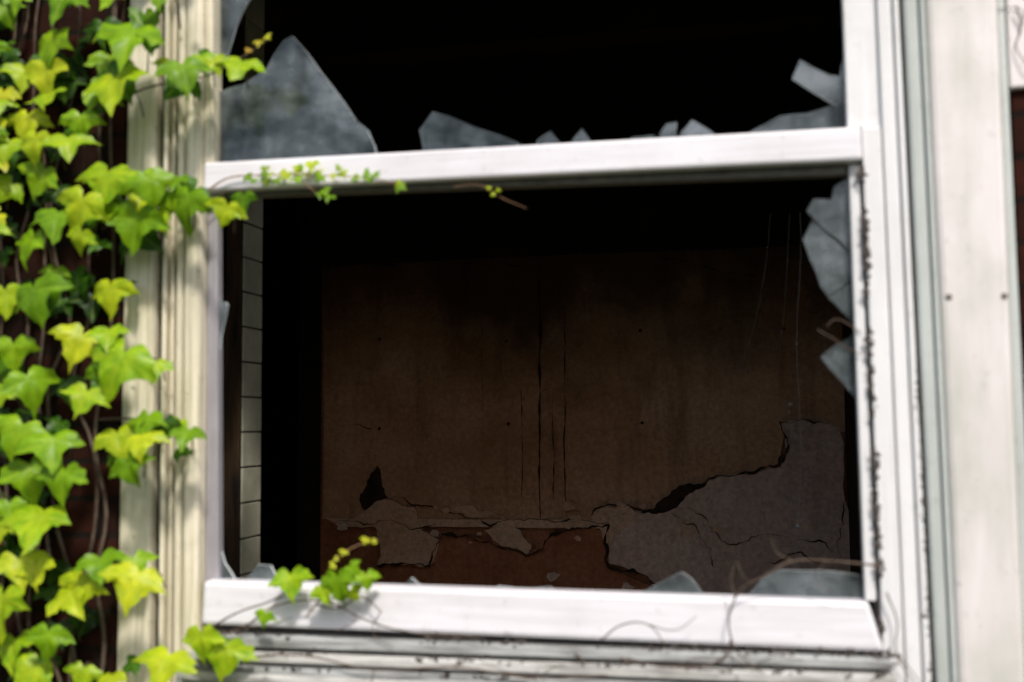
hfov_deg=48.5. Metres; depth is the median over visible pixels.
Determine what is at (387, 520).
crack
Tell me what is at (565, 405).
crack
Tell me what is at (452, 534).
crack
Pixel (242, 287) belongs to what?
tiled pier
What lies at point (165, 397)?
track
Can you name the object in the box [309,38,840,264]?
ceiling bulkhead
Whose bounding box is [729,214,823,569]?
cobweb
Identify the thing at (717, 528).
flake
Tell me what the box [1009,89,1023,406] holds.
wall
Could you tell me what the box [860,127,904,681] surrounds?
stile
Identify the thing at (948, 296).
screw
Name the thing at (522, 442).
crack
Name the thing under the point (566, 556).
render patch
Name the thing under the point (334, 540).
wall
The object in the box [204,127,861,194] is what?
meeting rail
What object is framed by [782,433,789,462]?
crack
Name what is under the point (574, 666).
sill step
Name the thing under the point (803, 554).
crack
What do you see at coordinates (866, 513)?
sash
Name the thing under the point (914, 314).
shadow gap
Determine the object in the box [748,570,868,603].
glass shard
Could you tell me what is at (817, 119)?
glass shard
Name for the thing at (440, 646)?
sill lip
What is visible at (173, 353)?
track
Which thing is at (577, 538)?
flake
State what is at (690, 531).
paint flake
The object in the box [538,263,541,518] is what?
crack
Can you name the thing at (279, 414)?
corridor end wall
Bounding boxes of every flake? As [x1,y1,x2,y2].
[337,522,347,530]
[430,530,438,536]
[442,508,448,512]
[453,505,505,517]
[485,527,531,553]
[546,572,559,581]
[563,501,574,510]
[565,523,570,528]
[574,535,580,540]
[590,504,640,544]
[615,501,626,507]
[621,582,634,590]
[672,520,698,538]
[710,524,724,532]
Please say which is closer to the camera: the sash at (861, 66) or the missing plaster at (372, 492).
the sash at (861, 66)
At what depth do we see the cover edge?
1.95 m
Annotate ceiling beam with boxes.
[311,0,841,68]
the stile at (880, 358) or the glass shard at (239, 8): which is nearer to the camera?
the stile at (880, 358)
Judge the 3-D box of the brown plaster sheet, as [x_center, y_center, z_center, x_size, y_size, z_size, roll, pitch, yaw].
[0.267,0.209,5.172,2.390,1.215,0.030,-1,-4,12]
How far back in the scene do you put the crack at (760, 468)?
4.92 m
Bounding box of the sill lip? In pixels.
[218,631,892,669]
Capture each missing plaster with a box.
[359,466,387,509]
[641,481,707,513]
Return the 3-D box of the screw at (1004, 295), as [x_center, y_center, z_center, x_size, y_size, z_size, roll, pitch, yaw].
[0.838,-0.077,1.937,0.011,0.011,0.006,-1,-4,12]
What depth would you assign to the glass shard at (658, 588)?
2.08 m
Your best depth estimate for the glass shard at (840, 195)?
2.07 m
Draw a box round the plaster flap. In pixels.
[347,499,439,567]
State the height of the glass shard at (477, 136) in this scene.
0.091 m
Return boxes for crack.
[323,519,437,529]
[377,524,655,583]
[386,497,607,526]
[520,390,522,495]
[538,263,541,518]
[552,417,553,493]
[563,301,566,513]
[591,504,642,515]
[671,513,713,566]
[689,508,836,554]
[705,419,820,481]
[768,503,844,563]
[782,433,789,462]
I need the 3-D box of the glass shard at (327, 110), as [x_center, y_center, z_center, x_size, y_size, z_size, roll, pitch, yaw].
[-0.444,-0.488,2.320,0.352,0.273,0.006,-1,-4,12]
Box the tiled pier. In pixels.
[222,0,264,578]
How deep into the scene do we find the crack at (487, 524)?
5.17 m
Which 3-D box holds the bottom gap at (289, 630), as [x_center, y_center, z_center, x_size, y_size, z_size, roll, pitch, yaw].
[0.026,0.563,2.137,1.290,0.035,0.026,-1,-4,12]
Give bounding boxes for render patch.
[433,528,649,591]
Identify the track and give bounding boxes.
[158,0,173,648]
[168,0,179,681]
[174,0,187,681]
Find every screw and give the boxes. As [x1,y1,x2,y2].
[946,294,951,299]
[1001,293,1007,298]
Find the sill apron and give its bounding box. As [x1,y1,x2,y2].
[176,660,734,681]
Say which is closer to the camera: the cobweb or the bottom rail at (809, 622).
the bottom rail at (809, 622)
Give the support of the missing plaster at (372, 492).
attached to the brown plaster sheet
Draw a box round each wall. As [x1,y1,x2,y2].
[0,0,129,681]
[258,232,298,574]
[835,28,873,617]
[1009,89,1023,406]
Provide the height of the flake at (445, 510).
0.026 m
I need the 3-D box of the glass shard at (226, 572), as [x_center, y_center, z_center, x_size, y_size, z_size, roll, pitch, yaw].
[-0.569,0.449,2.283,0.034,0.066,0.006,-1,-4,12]
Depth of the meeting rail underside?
2.15 m
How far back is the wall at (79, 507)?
2.35 m
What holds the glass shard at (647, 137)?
on the meeting rail at (821, 147)
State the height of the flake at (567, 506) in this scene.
0.046 m
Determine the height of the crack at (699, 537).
0.232 m
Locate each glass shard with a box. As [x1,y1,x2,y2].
[220,0,249,56]
[220,36,376,161]
[220,301,228,349]
[221,552,235,578]
[406,578,419,584]
[420,112,518,150]
[537,132,560,143]
[572,129,590,142]
[629,135,653,139]
[644,572,702,593]
[660,122,676,137]
[680,120,713,136]
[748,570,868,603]
[750,101,844,132]
[792,56,844,105]
[803,220,851,295]
[807,178,850,252]
[821,342,855,398]
[828,282,853,323]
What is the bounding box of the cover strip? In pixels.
[900,0,950,681]
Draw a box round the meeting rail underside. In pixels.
[224,164,845,198]
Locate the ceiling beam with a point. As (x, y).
(350, 33)
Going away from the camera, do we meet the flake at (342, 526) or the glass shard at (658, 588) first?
the glass shard at (658, 588)
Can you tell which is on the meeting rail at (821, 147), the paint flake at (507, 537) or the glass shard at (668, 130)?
the glass shard at (668, 130)
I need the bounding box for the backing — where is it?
[156,4,207,646]
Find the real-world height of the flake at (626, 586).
0.039 m
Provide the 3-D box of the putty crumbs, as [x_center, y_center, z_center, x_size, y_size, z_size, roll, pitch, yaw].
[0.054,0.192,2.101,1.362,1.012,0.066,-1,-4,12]
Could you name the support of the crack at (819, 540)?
attached to the grey skim
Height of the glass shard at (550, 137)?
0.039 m
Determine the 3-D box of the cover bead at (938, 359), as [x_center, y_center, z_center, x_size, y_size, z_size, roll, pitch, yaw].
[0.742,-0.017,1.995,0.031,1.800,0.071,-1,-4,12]
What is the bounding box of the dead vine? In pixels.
[215,5,1023,681]
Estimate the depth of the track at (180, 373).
2.30 m
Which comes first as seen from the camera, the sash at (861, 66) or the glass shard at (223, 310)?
the sash at (861, 66)
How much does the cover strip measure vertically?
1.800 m
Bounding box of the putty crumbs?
[196,165,935,681]
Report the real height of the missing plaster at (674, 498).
0.149 m
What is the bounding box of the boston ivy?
[0,0,526,681]
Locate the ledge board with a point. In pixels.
(519, 523)
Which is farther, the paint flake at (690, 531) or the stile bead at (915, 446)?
the paint flake at (690, 531)
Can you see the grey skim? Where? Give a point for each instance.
(762, 504)
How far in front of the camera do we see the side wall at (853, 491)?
4.59 m
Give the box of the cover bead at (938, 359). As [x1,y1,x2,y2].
[918,0,957,681]
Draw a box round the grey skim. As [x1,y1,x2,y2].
[608,420,850,597]
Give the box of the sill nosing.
[182,671,424,681]
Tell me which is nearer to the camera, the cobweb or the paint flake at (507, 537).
the cobweb
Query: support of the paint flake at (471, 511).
attached to the brown plaster sheet
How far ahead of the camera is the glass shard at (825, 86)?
2.09 m
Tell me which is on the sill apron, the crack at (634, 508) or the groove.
the groove
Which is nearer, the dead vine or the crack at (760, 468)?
the dead vine
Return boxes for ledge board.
[326,518,598,528]
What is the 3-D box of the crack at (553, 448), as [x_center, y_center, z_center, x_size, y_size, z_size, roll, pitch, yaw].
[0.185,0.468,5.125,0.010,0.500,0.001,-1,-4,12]
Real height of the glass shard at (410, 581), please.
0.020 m
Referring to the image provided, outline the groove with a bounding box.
[859,165,881,642]
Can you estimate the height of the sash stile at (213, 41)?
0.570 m
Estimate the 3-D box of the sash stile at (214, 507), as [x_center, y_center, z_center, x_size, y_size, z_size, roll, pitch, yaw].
[-0.602,0.087,2.312,0.033,0.800,0.024,-1,-4,12]
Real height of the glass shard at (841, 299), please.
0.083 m
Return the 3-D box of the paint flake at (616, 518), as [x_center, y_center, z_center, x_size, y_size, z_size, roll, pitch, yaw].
[0.461,0.819,5.049,0.230,0.185,0.012,-1,-4,12]
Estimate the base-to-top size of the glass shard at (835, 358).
0.124 m
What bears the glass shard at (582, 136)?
on the meeting rail at (821, 147)
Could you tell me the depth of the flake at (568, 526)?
5.08 m
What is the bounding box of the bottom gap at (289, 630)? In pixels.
[207,624,881,654]
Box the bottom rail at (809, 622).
[202,579,882,650]
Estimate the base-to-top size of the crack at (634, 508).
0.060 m
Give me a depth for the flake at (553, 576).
5.08 m
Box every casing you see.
[117,0,163,681]
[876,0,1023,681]
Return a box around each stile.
[204,0,221,169]
[206,193,222,580]
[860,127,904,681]
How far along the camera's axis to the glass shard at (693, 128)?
2.13 m
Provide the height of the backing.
1.800 m
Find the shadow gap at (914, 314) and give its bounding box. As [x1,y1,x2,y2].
[899,0,932,679]
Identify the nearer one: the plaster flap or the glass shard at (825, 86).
the glass shard at (825, 86)
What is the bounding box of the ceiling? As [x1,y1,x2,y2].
[260,0,837,232]
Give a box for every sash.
[841,0,881,130]
[848,164,875,600]
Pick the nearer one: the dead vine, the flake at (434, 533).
the dead vine
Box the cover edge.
[997,0,1023,650]
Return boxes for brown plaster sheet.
[323,245,844,519]
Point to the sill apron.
(335, 671)
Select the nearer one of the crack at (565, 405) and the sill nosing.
the sill nosing
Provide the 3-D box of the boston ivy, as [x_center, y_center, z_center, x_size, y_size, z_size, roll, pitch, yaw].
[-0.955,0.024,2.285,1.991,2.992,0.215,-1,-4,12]
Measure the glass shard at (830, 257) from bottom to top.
0.140 m
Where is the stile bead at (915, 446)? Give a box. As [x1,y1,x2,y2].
[891,0,931,681]
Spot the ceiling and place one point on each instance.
(284, 19)
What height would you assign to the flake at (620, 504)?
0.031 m
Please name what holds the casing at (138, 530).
attached to the wall at (79, 507)
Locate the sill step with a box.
[189,647,896,681]

